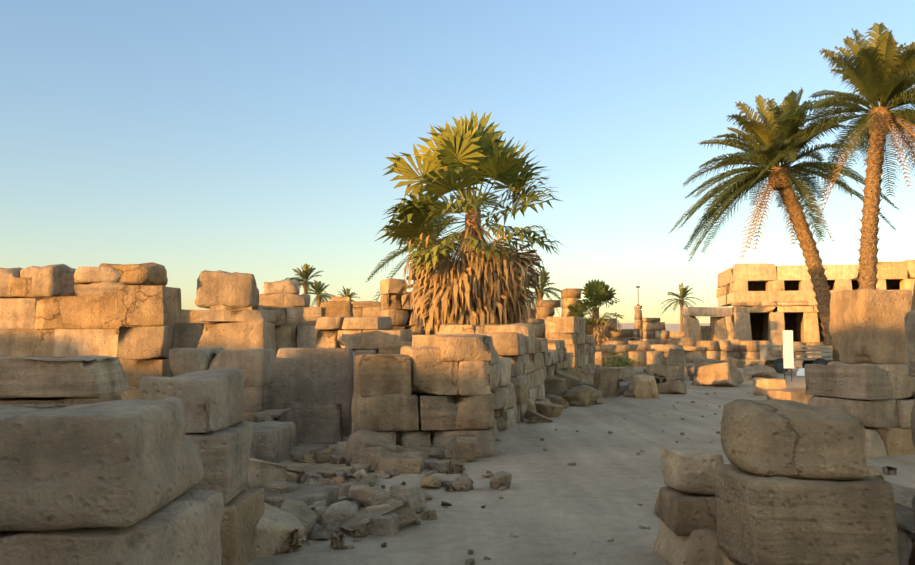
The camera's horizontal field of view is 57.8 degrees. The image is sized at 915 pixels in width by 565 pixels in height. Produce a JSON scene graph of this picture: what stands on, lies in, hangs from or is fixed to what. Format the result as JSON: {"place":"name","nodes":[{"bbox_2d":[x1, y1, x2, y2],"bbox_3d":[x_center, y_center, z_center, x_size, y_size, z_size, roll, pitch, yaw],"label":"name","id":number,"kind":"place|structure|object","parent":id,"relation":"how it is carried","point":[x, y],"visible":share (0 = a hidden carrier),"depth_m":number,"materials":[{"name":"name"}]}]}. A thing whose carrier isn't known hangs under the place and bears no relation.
{"place":"outdoors","nodes":[
{"label":"outdoors","id":0,"kind":"place"},
{"bbox_2d":[0,0,914,323],"label":"sky","id":1,"kind":"structure","parent":0,"point":[188,138],"materials":[{"name":"blue"}]},
{"bbox_2d":[375,110,624,351],"bbox_3d":[4.150,-0.098,40.085,6.069,8.909,35.746,-1,-4,14],"label":"fan palm","id":2,"kind":"object","parent":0,"point":[467,153],"depth_m":25.06,"materials":[{"name":"green plant"}]},
{"bbox_2d":[246,362,914,564],"bbox_3d":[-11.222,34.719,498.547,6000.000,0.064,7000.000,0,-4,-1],"label":"ground","id":3,"kind":"structure","parent":0,"point":[552,507],"depth_m":9.16,"materials":[{"name":"beige sand"}]},
{"bbox_2d":[0,262,914,564],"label":"stone block ruins","id":4,"kind":"object","parent":3,"relation":"on","point":[146,418],"visible":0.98,"depth_m":9.94,"materials":[{"name":"stone"}]},
{"bbox_2d":[287,392,749,564],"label":"pebbles","id":5,"kind":"object","parent":3,"relation":"on","point":[470,561],"visible":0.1,"depth_m":7.36,"materials":[{"name":"stone"}]},
{"bbox_2d":[595,348,641,367],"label":"shrubs","id":6,"kind":"object","parent":3,"relation":"on","point":[625,362],"visible":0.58,"depth_m":43.95,"materials":[{"name":"green plant"}]},
{"bbox_2d":[394,116,914,351],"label":"dead palm fronds","id":7,"kind":"object","parent":3,"relation":"on","point":[471,289],"visible":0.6,"depth_m":24.67,"materials":[{"name":"brown plant"}]},
{"bbox_2d":[740,345,832,360],"bbox_3d":[15.805,3.436,40.185,4.100,0.770,1.400,0,-4,7],"label":"cart body","id":8,"kind":"object","parent":3,"relation":"on","point":[826,353],"visible":0.83,"depth_m":39.95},
{"bbox_2d":[772,362,823,368],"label":"cart axles","id":9,"kind":"object","parent":8,"relation":"attached to","point":[780,365],"visible":0.33,"depth_m":39.31,"materials":[{"name":"black metal"}]},
{"bbox_2d":[783,357,791,380],"bbox_3d":[12.774,2.885,32.091,0.340,1.900,0.029,1,-4,-13],"label":"sign stand","id":10,"kind":"object","parent":3,"relation":"on","point":[788,374],"visible":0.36,"depth_m":32.05,"materials":[{"name":"black metal"}]},
{"bbox_2d":[783,330,793,367],"bbox_3d":[12.784,2.583,32.069,0.420,1.460,0.055,1,-4,-13],"label":"sign board","id":11,"kind":"object","parent":10,"relation":"attached to","point":[788,348],"visible":0.96,"depth_m":32.04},
{"bbox_2d":[764,358,827,372],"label":"cart wheels","id":12,"kind":"object","parent":3,"relation":"on","point":[769,363],"visible":0.42,"depth_m":39.36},
{"bbox_2d":[682,260,914,348],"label":"stone building","id":13,"kind":"structure","parent":3,"relation":"on","point":[736,323],"depth_m":66.12,"materials":[{"name":"stone"}]},
{"bbox_2d":[721,269,899,351],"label":"festival hall interior","id":14,"kind":"object","parent":13,"relation":"attached to","point":[759,325],"visible":0.02,"depth_m":71.07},
{"bbox_2d":[796,368,804,375],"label":"sacks","id":15,"kind":"object","parent":3,"relation":"on","point":[800,371],"visible":0.17,"depth_m":36.95,"materials":[{"name":"white fabric"}]},
{"bbox_2d":[282,22,914,362],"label":"date palm","id":16,"kind":"object","parent":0,"point":[882,70],"depth_m":39.17,"materials":[{"name":"green plant"}]},
{"bbox_2d":[617,323,709,339],"bbox_3d":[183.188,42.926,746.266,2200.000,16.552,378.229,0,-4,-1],"label":"distant hills","id":17,"kind":"structure","parent":0,"point":[672,327],"depth_m":705.91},
{"bbox_2d":[678,337,824,361],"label":"walls","id":18,"kind":"structure","parent":0,"point":[742,349],"depth_m":58.29,"materials":[{"name":"stone"}]}
]}

